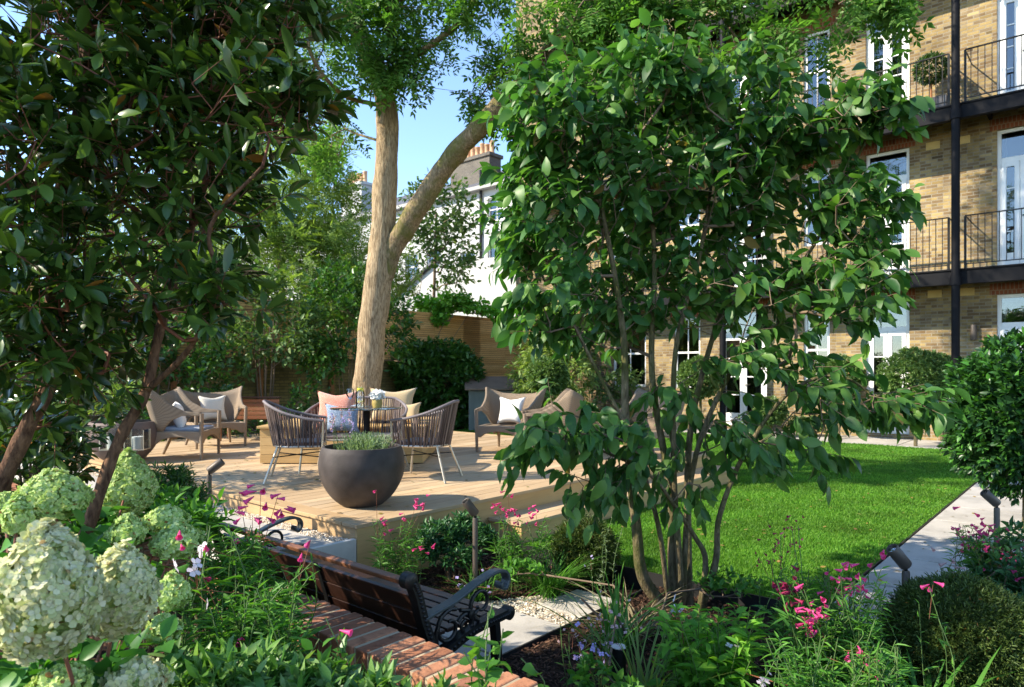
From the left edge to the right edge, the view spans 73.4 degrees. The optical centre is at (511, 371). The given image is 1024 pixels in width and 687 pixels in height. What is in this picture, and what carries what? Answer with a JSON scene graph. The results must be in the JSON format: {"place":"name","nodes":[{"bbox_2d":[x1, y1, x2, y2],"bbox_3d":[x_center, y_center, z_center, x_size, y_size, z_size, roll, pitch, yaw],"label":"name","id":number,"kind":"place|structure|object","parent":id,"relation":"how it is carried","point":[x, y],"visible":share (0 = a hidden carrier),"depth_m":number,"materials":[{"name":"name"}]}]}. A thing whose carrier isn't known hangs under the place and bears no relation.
{"place":"outdoors","nodes":[
{"label":"outdoors","id":0,"kind":"place"},
{"bbox_2d":[0,532,213,666],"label":"planting bed","id":1,"kind":"object","parent":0,"point":[104,650],"depth_m":3.05,"materials":[{"name":"green plant"}]},
{"bbox_2d":[0,447,207,686],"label":"hydrangea","id":2,"kind":"object","parent":1,"relation":"on","point":[65,590],"visible":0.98,"depth_m":1.78,"materials":[{"name":"green plant"}]},
{"bbox_2d":[25,474,235,552],"bbox_3d":[-2.155,1.056,3.705,1.036,0.950,1.098,0,0,37],"label":"leafy groundcover","id":3,"kind":"object","parent":1,"relation":"on","point":[198,511],"visible":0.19,"depth_m":3.80,"materials":[{"name":"green plant"}]},
{"bbox_2d":[142,541,208,655],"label":"white cosmos","id":4,"kind":"object","parent":1,"relation":"on","point":[194,568],"visible":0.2,"depth_m":2.43,"materials":[{"name":"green plant"}]},
{"bbox_2d":[0,0,357,657],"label":"evergreen tree","id":5,"kind":"object","parent":1,"relation":"on","point":[199,58],"visible":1,"depth_m":2.71,"materials":[{"name":"green plant"}]},
{"bbox_2d":[147,633,299,686],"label":"silver leaved shrub","id":6,"kind":"object","parent":1,"relation":"on","point":[224,665],"visible":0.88,"depth_m":1.97,"materials":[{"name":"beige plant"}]},
{"bbox_2d":[165,577,313,666],"bbox_3d":[-0.939,0.935,2.295,0.622,0.534,0.480,0,0,0],"label":"penstemon","id":7,"kind":"object","parent":1,"relation":"on","point":[269,628],"visible":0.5,"depth_m":2.23,"materials":[{"name":"green plant"}]},
{"bbox_2d":[165,484,327,659],"bbox_3d":[-1.023,0.826,2.647,0.541,0.766,0.979,0,0,-34],"label":"penstemon","id":8,"kind":"object","parent":1,"relation":"on","point":[228,582],"visible":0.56,"depth_m":2.60,"materials":[{"name":"green plant"}]},
{"bbox_2d":[300,617,352,674],"bbox_3d":[-0.573,0.976,2.056,0.215,0.450,0.145,0,0,0],"label":"penstemon","id":9,"kind":"object","parent":1,"relation":"on","point":[306,644],"visible":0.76,"depth_m":2.08,"materials":[{"name":"green plant"}]},
{"bbox_2d":[237,634,486,686],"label":"variegated pittosporum","id":10,"kind":"object","parent":1,"relation":"on","point":[327,671],"visible":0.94,"depth_m":2.00,"materials":[{"name":"green plant"}]},
{"bbox_2d":[457,604,548,686],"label":"young sprig","id":11,"kind":"object","parent":1,"relation":"on","point":[492,674],"visible":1,"depth_m":2.07,"materials":[{"name":"green plant"}]},
{"bbox_2d":[14,464,330,561],"bbox_3d":[-4.121,1.475,7.372,7.350,0.400,0.470,0,0,41],"label":"gravel strip","id":12,"kind":"object","parent":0,"point":[17,476],"depth_m":7.62,"materials":[{"name":"gravel"}]},
{"bbox_2d":[58,468,330,549],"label":"edging slabs","id":13,"kind":"structure","parent":12,"relation":"on","point":[293,537],"depth_m":5.29,"materials":[{"name":"stone"}]},
{"bbox_2d":[0,0,515,279],"label":"sky","id":14,"kind":"structure","parent":0,"point":[423,139],"materials":[{"name":"blue"}]},
{"bbox_2d":[73,431,736,574],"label":"timber deck","id":15,"kind":"structure","parent":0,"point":[315,505],"depth_m":6.74,"materials":[{"name":"brown wood"}]},
{"bbox_2d":[86,419,156,459],"bbox_3d":[-4.949,0.890,8.750,0.820,0.500,0.821,0,0,0],"label":"bowl","id":16,"kind":"object","parent":15,"relation":"on","point":[139,426],"visible":0.3,"depth_m":8.53,"materials":[{"name":"ceramic"}]},
{"bbox_2d":[124,429,150,453],"bbox_3d":[-4.416,0.914,8.100,0.218,0.450,0.218,0,0,-8],"label":"lantern","id":17,"kind":"object","parent":15,"relation":"on","point":[137,442],"visible":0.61,"depth_m":8.08,"materials":[{"name":"glass"}]},
{"bbox_2d":[142,388,220,459],"bbox_3d":[-4.396,0.692,9.146,0.794,0.913,0.966,0,0,-6],"label":"lounge chair","id":18,"kind":"object","parent":15,"relation":"on","point":[163,412],"visible":0.92,"depth_m":8.82,"materials":[{"name":"wicker"}]},
{"bbox_2d":[177,386,247,448],"bbox_3d":[-4.557,0.692,10.530,0.966,0.913,0.794,0,0,-38],"label":"lounge chair","id":19,"kind":"object","parent":15,"relation":"on","point":[234,405],"visible":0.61,"depth_m":10.71,"materials":[{"name":"wicker"}]},
{"bbox_2d":[197,395,227,420],"bbox_3d":[-4.593,0.570,10.549,0.420,0.420,0.156,0,-16,-38],"label":"cushion","id":20,"kind":"object","parent":19,"relation":"on","point":[217,403],"visible":0.69,"depth_m":10.49,"materials":[{"name":"beige fabric"}]},
{"bbox_2d":[221,397,284,440],"bbox_3d":[-4.316,0.780,11.407,1.040,0.720,0.475,0,0,-2],"label":"slatted bench","id":21,"kind":"object","parent":15,"relation":"on","point":[256,409],"visible":0.23,"depth_m":11.20,"materials":[{"name":"red wood"}]},
{"bbox_2d":[262,400,327,483],"bbox_3d":[-2.276,0.723,7.245,0.671,0.844,0.642,0,0,-12],"label":"dining chair","id":22,"kind":"object","parent":15,"relation":"on","point":[276,423],"visible":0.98,"depth_m":7.02,"materials":[{"name":"wicker"}]},
{"bbox_2d":[257,417,437,462],"bbox_3d":[-2.097,0.903,9.300,2.060,0.454,1.780,0,0,0],"label":"planter bench","id":23,"kind":"object","parent":15,"relation":"on","point":[267,449],"visible":0.29,"depth_m":8.44,"materials":[{"name":"wood"}]},
{"bbox_2d":[370,388,416,421],"bbox_3d":[-1.551,0.440,8.952,0.620,0.460,0.176,0,-12,-4],"label":"cushion","id":24,"kind":"object","parent":23,"relation":"on","point":[405,397],"visible":0.31,"depth_m":8.90,"materials":[{"name":"beige fabric"}]},
{"bbox_2d":[237,0,934,423],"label":"robinia tree","id":25,"kind":"object","parent":23,"relation":"on","point":[387,62],"visible":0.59,"depth_m":8.25,"materials":[{"name":"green plant"}]},
{"bbox_2d":[298,396,408,473],"bbox_3d":[-1.793,0.723,7.973,1.182,0.844,0.671,0,0,0],"label":"rope loveseat","id":26,"kind":"object","parent":15,"relation":"on","point":[393,414],"visible":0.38,"depth_m":8.18,"materials":[{"name":"grey fabric"}]},
{"bbox_2d":[316,390,355,428],"bbox_3d":[-2.061,0.460,8.048,0.500,0.480,0.176,0,-14,4],"label":"cushion","id":27,"kind":"object","parent":26,"relation":"on","point":[338,400],"visible":0.49,"depth_m":8.00,"materials":[{"name":"pink fabric"}]},
{"bbox_2d":[324,403,360,432],"bbox_3d":[-1.942,0.540,7.859,0.420,0.360,0.145,0,-16,-4],"label":"cushion","id":28,"kind":"object","parent":26,"relation":"on","point":[338,422],"visible":0.66,"depth_m":7.80,"materials":[{"name":"blue fabric"}]},
{"bbox_2d":[318,442,404,507],"bbox_3d":[-1.285,0.890,5.880,0.724,0.500,0.724,0,0,0],"label":"planter bowl","id":29,"kind":"object","parent":15,"relation":"on","point":[352,478],"visible":0.92,"depth_m":5.60,"materials":[{"name":"concrete"}]},
{"bbox_2d":[329,409,394,449],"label":"lavender","id":30,"kind":"object","parent":29,"relation":"on","point":[369,441],"visible":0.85,"depth_m":5.82,"materials":[{"name":"green plant"}]},
{"bbox_2d":[330,406,402,434],"bbox_3d":[-1.533,0.762,7.250,0.756,0.756,0.756,0,0,0],"label":"glass table","id":31,"kind":"object","parent":15,"relation":"on","point":[366,410],"visible":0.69,"depth_m":7.22,"materials":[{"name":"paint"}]},
{"bbox_2d":[390,400,462,483],"bbox_3d":[-0.889,0.723,7.294,0.671,0.844,0.642,0,0,14],"label":"dining chair","id":32,"kind":"object","parent":15,"relation":"on","point":[444,431],"visible":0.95,"depth_m":7.07,"materials":[{"name":"wicker"}]},
{"bbox_2d":[474,387,546,451],"bbox_3d":[-0.036,0.692,9.934,0.967,0.913,0.794,0,0,23],"label":"lounge chair","id":33,"kind":"object","parent":15,"relation":"on","point":[490,407],"visible":0.66,"depth_m":10.11,"materials":[{"name":"wicker"}]},
{"bbox_2d":[497,396,525,423],"bbox_3d":[-0.011,0.570,9.959,0.420,0.420,0.156,0,-16,20],"label":"cushion","id":34,"kind":"object","parent":33,"relation":"on","point":[508,412],"visible":0.89,"depth_m":9.90,"materials":[{"name":"white fabric"}]},
{"bbox_2d":[523,388,583,454],"bbox_3d":[0.547,0.692,9.099,0.794,0.913,0.966,0,0,2],"label":"lounge chair","id":35,"kind":"object","parent":15,"relation":"on","point":[567,399],"visible":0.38,"depth_m":8.71,"materials":[{"name":"wicker"}]},
{"bbox_2d":[609,388,684,455],"bbox_3d":[1.807,0.692,9.118,0.794,0.913,0.966,0,0,-28],"label":"lounge chair","id":36,"kind":"object","parent":15,"relation":"on","point":[639,392],"visible":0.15,"depth_m":9.44,"materials":[{"name":"wicker"}]},
{"bbox_2d":[415,552,640,601],"bbox_3d":[-0.393,1.815,4.687,1.700,0.400,2.360,0,0,41],"label":"planting bed","id":37,"kind":"object","parent":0,"point":[628,589],"visible":0.1,"depth_m":5.15,"materials":[{"name":"soil"}]},
{"bbox_2d":[367,490,435,582],"bbox_3d":[-0.779,1.204,4.726,0.533,0.823,0.399,0,0,0],"label":"penstemon","id":38,"kind":"object","parent":37,"relation":"on","point":[383,551],"visible":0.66,"depth_m":4.68,"materials":[{"name":"green plant"}]},
{"bbox_2d":[408,509,499,581],"bbox_3d":[-0.450,1.369,5.264,0.570,0.557,0.833,0,0,44],"label":"hebe","id":39,"kind":"object","parent":37,"relation":"on","point":[450,539],"visible":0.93,"depth_m":5.22,"materials":[{"name":"green plant"}]},
{"bbox_2d":[0,536,910,686],"bbox_3d":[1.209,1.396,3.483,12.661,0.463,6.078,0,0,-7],"label":"bark mulch","id":40,"kind":"object","parent":37,"relation":"on","point":[545,650],"visible":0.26,"depth_m":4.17,"materials":[{"name":"brown wood"}]},
{"bbox_2d":[570,621,624,686],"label":"lilac salvia","id":41,"kind":"object","parent":40,"relation":"on","point":[593,647],"visible":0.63,"depth_m":3.09,"materials":[{"name":"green plant"}]},
{"bbox_2d":[513,563,683,653],"bbox_3d":[0.589,1.398,3.915,1.014,0.485,0.865,0,0,-32],"label":"grass tuft","id":42,"kind":"object","parent":40,"relation":"on","point":[615,608],"visible":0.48,"depth_m":3.98,"materials":[{"name":"green plant"}]},
{"bbox_2d":[557,591,641,686],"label":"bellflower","id":43,"kind":"object","parent":40,"relation":"on","point":[603,631],"visible":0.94,"depth_m":3.04,"materials":[{"name":"green plant"}]},
{"bbox_2d":[611,643,625,683],"bbox_3d":[0.513,1.480,3.300,0.072,0.319,0.071,0,0,0],"label":"spot stake","id":44,"kind":"object","parent":40,"relation":"on","point":[618,654],"visible":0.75,"depth_m":3.27,"materials":[{"name":"black metal"}]},
{"bbox_2d":[533,574,719,645],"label":"feather grass","id":45,"kind":"object","parent":40,"relation":"on","point":[630,612],"depth_m":4.28,"materials":[{"name":"green plant"}]},
{"bbox_2d":[498,556,762,686],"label":"perennial","id":46,"kind":"object","parent":40,"relation":"on","point":[582,675],"visible":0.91,"depth_m":4.29,"materials":[{"name":"green plant"}]},
{"bbox_2d":[557,602,725,686],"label":"grass tuft","id":47,"kind":"object","parent":40,"relation":"on","point":[642,679],"visible":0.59,"depth_m":3.26,"materials":[{"name":"green plant"}]},
{"bbox_2d":[644,594,781,686],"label":"phlox","id":48,"kind":"object","parent":40,"relation":"on","point":[733,664],"visible":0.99,"depth_m":3.03,"materials":[{"name":"green plant"}]},
{"bbox_2d":[470,7,971,613],"bbox_3d":[1.152,-0.291,4.589,2.880,4.059,1.936,0,0,0],"label":"dogwood tree","id":49,"kind":"object","parent":40,"relation":"on","point":[846,197],"visible":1,"depth_m":4.31,"materials":[{"name":"green plant"}]},
{"bbox_2d":[755,515,807,678],"bbox_3d":[1.357,1.169,3.523,0.273,0.902,0.203,0,0,0],"label":"crimson salvia","id":50,"kind":"object","parent":40,"relation":"on","point":[774,551],"visible":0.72,"depth_m":3.50,"materials":[{"name":"green plant"}]},
{"bbox_2d":[749,550,909,686],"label":"penstemon","id":51,"kind":"object","parent":40,"relation":"on","point":[806,630],"visible":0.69,"depth_m":3.10,"materials":[{"name":"green plant"}]},
{"bbox_2d":[743,626,923,686],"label":"penstemon","id":52,"kind":"object","parent":40,"relation":"on","point":[807,678],"visible":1,"depth_m":2.62,"materials":[{"name":"green plant"}]},
{"bbox_2d":[886,544,911,585],"bbox_3d":[2.248,1.361,3.992,0.146,0.717,0.073,0,0,-10],"label":"garden spotlight","id":53,"kind":"object","parent":40,"relation":"on","point":[899,557],"visible":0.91,"depth_m":3.97,"materials":[{"name":"grey metal"}]},
{"bbox_2d":[814,641,1015,686],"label":"grass tuft","id":54,"kind":"object","parent":40,"relation":"on","point":[948,683],"visible":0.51,"depth_m":3.02,"materials":[{"name":"green plant"}]},
{"bbox_2d":[915,582,963,686],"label":"penstemon","id":55,"kind":"object","parent":40,"relation":"on","point":[929,589],"visible":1,"depth_m":3.00,"materials":[{"name":"green plant"}]},
{"bbox_2d":[869,567,1023,686],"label":"yew mound","id":56,"kind":"object","parent":40,"relation":"on","point":[990,613],"visible":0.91,"depth_m":3.17,"materials":[{"name":"green plant"}]},
{"bbox_2d":[961,516,1023,599],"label":"green shrub","id":57,"kind":"object","parent":40,"relation":"on","point":[1013,542],"visible":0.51,"depth_m":3.92,"materials":[{"name":"green plant"}]},
{"bbox_2d":[462,498,478,596],"bbox_3d":[-0.292,1.314,4.815,0.123,0.852,0.063,0,0,-25],"label":"garden spotlight","id":58,"kind":"object","parent":37,"relation":"on","point":[470,507],"visible":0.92,"depth_m":4.81,"materials":[{"name":"grey metal"}]},
{"bbox_2d":[429,558,523,601],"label":"grass tuft","id":59,"kind":"object","parent":37,"relation":"on","point":[480,597],"visible":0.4,"depth_m":4.82,"materials":[{"name":"green plant"}]},
{"bbox_2d":[484,491,556,595],"bbox_3d":[0.072,1.253,5.039,0.578,0.727,0.431,0,0,0],"label":"penstemon","id":60,"kind":"object","parent":37,"relation":"on","point":[514,551],"visible":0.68,"depth_m":5.02,"materials":[{"name":"green plant"}]},
{"bbox_2d":[483,539,604,600],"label":"grass tuft","id":61,"kind":"object","parent":37,"relation":"on","point":[550,587],"visible":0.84,"depth_m":4.88,"materials":[{"name":"green plant"}]},
{"bbox_2d":[547,511,624,586],"bbox_3d":[0.546,1.364,5.250,0.618,0.598,0.594,0,0,0],"label":"topiary ball","id":62,"kind":"object","parent":37,"relation":"on","point":[576,548],"visible":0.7,"depth_m":5.10,"materials":[{"name":"green plant"}]},
{"bbox_2d":[490,595,575,624],"bbox_3d":[-1.420,1.760,5.343,4.090,0.300,2.040,0,0,41],"label":"gravel bed","id":63,"kind":"object","parent":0,"point":[532,603],"depth_m":4.69,"materials":[{"name":"beige gravel"}]},
{"bbox_2d":[439,589,611,660],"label":"patio slabs","id":64,"kind":"structure","parent":63,"relation":"on","point":[521,625],"depth_m":4.31,"materials":[{"name":"stone"}]},
{"bbox_2d":[311,538,355,561],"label":"stone kerb","id":65,"kind":"structure","parent":64,"relation":"on","point":[345,549],"depth_m":5.01,"materials":[{"name":"grey stone"}]},
{"bbox_2d":[89,472,605,625],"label":"gravel","id":66,"kind":"structure","parent":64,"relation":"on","point":[308,532],"depth_m":4.84,"materials":[{"name":"beige gravel"}]},
{"bbox_2d":[213,516,514,667],"bbox_3d":[-0.916,1.219,3.722,1.886,0.751,0.700,0,0,41],"label":"garden bench","id":67,"kind":"object","parent":64,"relation":"on","point":[406,602],"visible":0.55,"depth_m":3.25,"materials":[{"name":"brown wood"}]},
{"bbox_2d":[454,428,974,606],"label":"lawn","id":68,"kind":"structure","parent":0,"point":[835,585],"depth_m":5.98,"materials":[{"name":"green plant"}]},
{"bbox_2d":[465,376,526,429],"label":"storage box","id":69,"kind":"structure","parent":68,"relation":"on","point":[477,393],"depth_m":17.27,"materials":[{"name":"grey paint"}]},
{"bbox_2d":[525,355,569,404],"bbox_3d":[0.761,0.603,14.791,0.982,1.896,0.996,0,0,0],"label":"topiary ball","id":70,"kind":"object","parent":68,"relation":"on","point":[555,371],"visible":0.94,"depth_m":14.54,"materials":[{"name":"green plant"}]},
{"bbox_2d":[504,301,600,429],"bbox_3d":[1.001,-0.098,17.128,2.442,3.715,1.996,0,0,0],"label":"shrub","id":71,"kind":"object","parent":68,"relation":"on","point":[525,361],"visible":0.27,"depth_m":16.83,"materials":[{"name":"green plant"}]},
{"bbox_2d":[599,424,947,448],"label":"terrace paving","id":72,"kind":"structure","parent":0,"point":[893,441],"depth_m":14.52,"materials":[{"name":"stone"}]},
{"bbox_2d":[562,312,644,415],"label":"shrub","id":73,"kind":"object","parent":72,"relation":"on","point":[609,377],"visible":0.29,"depth_m":18.91,"materials":[{"name":"green plant"}]},
{"bbox_2d":[676,354,724,418],"bbox_3d":[4.655,0.558,17.000,1.294,1.986,1.225,0,0,-33],"label":"topiary ball","id":74,"kind":"object","parent":72,"relation":"on","point":[708,389],"visible":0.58,"depth_m":16.73,"materials":[{"name":"green plant"}]},
{"bbox_2d":[752,395,789,428],"bbox_3d":[5.869,1.043,15.593,0.842,1.017,0.848,0,0,0],"label":"topiary ball","id":75,"kind":"object","parent":72,"relation":"on","point":[778,416],"visible":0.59,"depth_m":15.38,"materials":[{"name":"green plant"}]},
{"bbox_2d":[812,353,870,433],"bbox_3d":[7.163,0.570,15.104,1.232,1.962,1.265,0,0,0],"label":"topiary ball","id":76,"kind":"object","parent":72,"relation":"on","point":[831,363],"visible":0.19,"depth_m":14.83,"materials":[{"name":"green plant"}]},
{"bbox_2d":[874,345,958,445],"bbox_3d":[7.966,0.518,13.600,1.491,2.065,1.498,0,0,0],"label":"topiary ball","id":77,"kind":"object","parent":72,"relation":"on","point":[928,365],"visible":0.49,"depth_m":13.30,"materials":[{"name":"green plant"}]},
{"bbox_2d":[825,481,1023,658],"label":"path","id":78,"kind":"structure","parent":0,"point":[934,533],"depth_m":6.07,"materials":[{"name":"stone"}]},
{"bbox_2d":[931,506,1023,588],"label":"penstemon","id":79,"kind":"object","parent":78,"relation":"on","point":[967,547],"visible":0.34,"depth_m":4.11,"materials":[{"name":"green plant"}]},
{"bbox_2d":[936,326,1023,533],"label":"rounded shrub","id":80,"kind":"object","parent":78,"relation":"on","point":[987,438],"visible":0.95,"depth_m":6.14,"materials":[{"name":"green plant"}]},
{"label":"planting bed","id":81,"kind":"structure","parent":0,"visible":0},
{"bbox_2d":[0,310,151,549],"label":"evergreen shrub","id":82,"kind":"object","parent":81,"relation":"on","point":[78,436],"visible":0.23,"depth_m":4.24,"materials":[{"name":"green plant"}]},
{"bbox_2d":[137,460,215,512],"bbox_3d":[-2.282,1.061,4.550,0.574,0.940,0.737,0,0,0],"label":"dwarf conifer","id":83,"kind":"object","parent":81,"relation":"on","point":[174,476],"visible":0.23,"depth_m":4.59,"materials":[{"name":"green plant"}]},
{"bbox_2d":[110,310,245,417],"bbox_3d":[-6.394,0.054,12.318,3.114,2.956,2.189,0,0,-21],"label":"shrub","id":84,"kind":"object","parent":81,"relation":"on","point":[205,359],"visible":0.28,"depth_m":12.48,"materials":[{"name":"green plant"}]},
{"bbox_2d":[140,378,332,441],"bbox_3d":[-4.806,0.831,12.226,3.781,1.409,1.719,0,0,-41],"label":"shrub","id":85,"kind":"object","parent":81,"relation":"on","point":[292,398],"visible":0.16,"depth_m":12.96,"materials":[{"name":"green plant"}]},
{"bbox_2d":[119,119,371,346],"bbox_3d":[-6.110,-2.572,17.100,6.577,8.158,4.856,0,0,0],"label":"ash tree","id":86,"kind":"object","parent":81,"relation":"on","point":[312,236],"visible":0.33,"depth_m":16.68,"materials":[{"name":"green plant"}]},
{"bbox_2d":[193,255,328,423],"bbox_3d":[-4.934,-0.422,13.544,2.707,3.909,2.006,0,0,0],"label":"shrub","id":87,"kind":"object","parent":81,"relation":"on","point":[259,346],"visible":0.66,"depth_m":13.45,"materials":[{"name":"green plant"}]},
{"bbox_2d":[1,286,530,445],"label":"slatted fence","id":88,"kind":"object","parent":81,"relation":"on","point":[473,332],"visible":0.08,"depth_m":16.59,"materials":[{"name":"brown wood"}]},
{"bbox_2d":[409,289,518,396],"bbox_3d":[-1.625,-0.365,19.043,3.648,3.803,1.466,0,0,-19],"label":"climbing vine","id":89,"kind":"object","parent":88,"relation":"attached to","point":[449,304],"visible":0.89,"depth_m":18.83,"materials":[{"name":"green plant"}]},
{"bbox_2d":[289,248,423,394],"bbox_3d":[-3.319,-0.554,14.874,2.960,4.170,1.856,0,0,-35],"label":"shrub","id":90,"kind":"object","parent":81,"relation":"on","point":[333,351],"visible":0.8,"depth_m":14.45,"materials":[{"name":"green plant"}]},
{"bbox_2d":[383,335,487,428],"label":"laurel hedge","id":91,"kind":"object","parent":81,"relation":"on","point":[459,361],"visible":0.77,"depth_m":17.69,"materials":[{"name":"green plant"}]},
{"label":"path bedding","id":92,"kind":"structure","parent":0,"visible":0},
{"bbox_2d":[490,482,976,660],"bbox_3d":[3.740,1.591,8.242,2.462,0.218,13.250,0,0,41],"label":"steel edging","id":93,"kind":"object","parent":92,"relation":"on","point":[628,576],"visible":0.11,"depth_m":4.74,"materials":[{"name":"black metal"}]},
{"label":"ground","id":94,"kind":"structure","parent":0,"visible":0},
{"bbox_2d":[30,19,343,286],"bbox_3d":[-9.116,-4.963,19.336,9.012,12.945,5.207,0,0,-25],"label":"ash tree","id":95,"kind":"object","parent":94,"relation":"on","point":[216,132],"visible":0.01,"depth_m":19.10,"materials":[{"name":"green plant"}]},
{"bbox_2d":[12,482,537,686],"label":"brick wall","id":96,"kind":"structure","parent":94,"relation":"on","point":[419,659],"depth_m":2.71,"materials":[{"name":"red brick"}]},
{"bbox_2d":[297,207,421,307],"bbox_3d":[-4.694,-1.758,20.575,3.866,6.550,4.234,0,0,0],"label":"ash tree","id":97,"kind":"object","parent":94,"relation":"on","point":[398,289],"visible":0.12,"depth_m":20.98,"materials":[{"name":"green plant"}]},
{"bbox_2d":[230,140,515,317],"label":"white terrace","id":98,"kind":"structure","parent":94,"relation":"on","point":[468,167],"depth_m":31.20,"materials":[{"name":"paint"}]},
{"bbox_2d":[392,168,493,311],"bbox_3d":[-2.731,-2.583,23.062,4.331,8.192,2.791,0,0,0],"label":"tree","id":99,"kind":"object","parent":94,"relation":"on","point":[444,227],"visible":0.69,"depth_m":22.70,"materials":[{"name":"green plant"}]},
{"bbox_2d":[516,0,1023,440],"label":"mansion block","id":100,"kind":"structure","parent":94,"relation":"on","point":[964,163],"depth_m":14.63,"materials":[{"name":"yellow brick"}]},
{"bbox_2d":[726,309,766,424],"bbox_3d":[5.992,-0.050,17.666,1.238,3.020,0.322,0,0,41],"label":"french door","id":101,"kind":"structure","parent":100,"relation":"in","point":[730,414],"depth_m":17.63,"materials":[{"name":"white paint"}]},
{"bbox_2d":[804,28,829,106],"bbox_3d":[7.357,-7.115,16.483,0.698,1.970,0.309,0,0,41],"label":"sash window","id":102,"kind":"structure","parent":100,"relation":"in","point":[806,68],"depth_m":16.57,"materials":[{"name":"white paint"}]},
{"bbox_2d":[866,301,908,434],"bbox_3d":[8.492,-0.050,15.489,0.879,3.020,0.324,0,0,41],"label":"french door","id":103,"kind":"structure","parent":100,"relation":"in","point":[887,333],"depth_m":15.41,"materials":[{"name":"white paint"}]},
{"bbox_2d":[866,148,908,273],"bbox_3d":[8.492,-3.470,15.489,0.879,2.900,0.324,0,0,41],"label":"french door","id":104,"kind":"structure","parent":100,"relation":"in","point":[870,159],"depth_m":15.24,"materials":[{"name":"white paint"}]},
{"bbox_2d":[866,1,908,99],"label":"french door","id":105,"kind":"structure","parent":100,"relation":"in","point":[873,59],"depth_m":15.46,"materials":[{"name":"white paint"}]},
{"bbox_2d":[911,50,950,108],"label":"potted topiary","id":106,"kind":"object","parent":100,"relation":"on","point":[926,70],"visible":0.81,"depth_m":14.19,"materials":[{"name":"green plant"}]},
{"bbox_2d":[997,293,1023,352],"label":"french door","id":107,"kind":"structure","parent":100,"relation":"in","point":[1002,325],"depth_m":14.05,"materials":[{"name":"white paint"}]},
{"bbox_2d":[997,126,1023,264],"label":"french door","id":108,"kind":"structure","parent":100,"relation":"in","point":[1003,162],"depth_m":13.98,"materials":[{"name":"white paint"}]},
{"bbox_2d":[997,0,1023,93],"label":"french door","id":109,"kind":"structure","parent":100,"relation":"in","point":[1003,24],"depth_m":13.99,"materials":[{"name":"white paint"}]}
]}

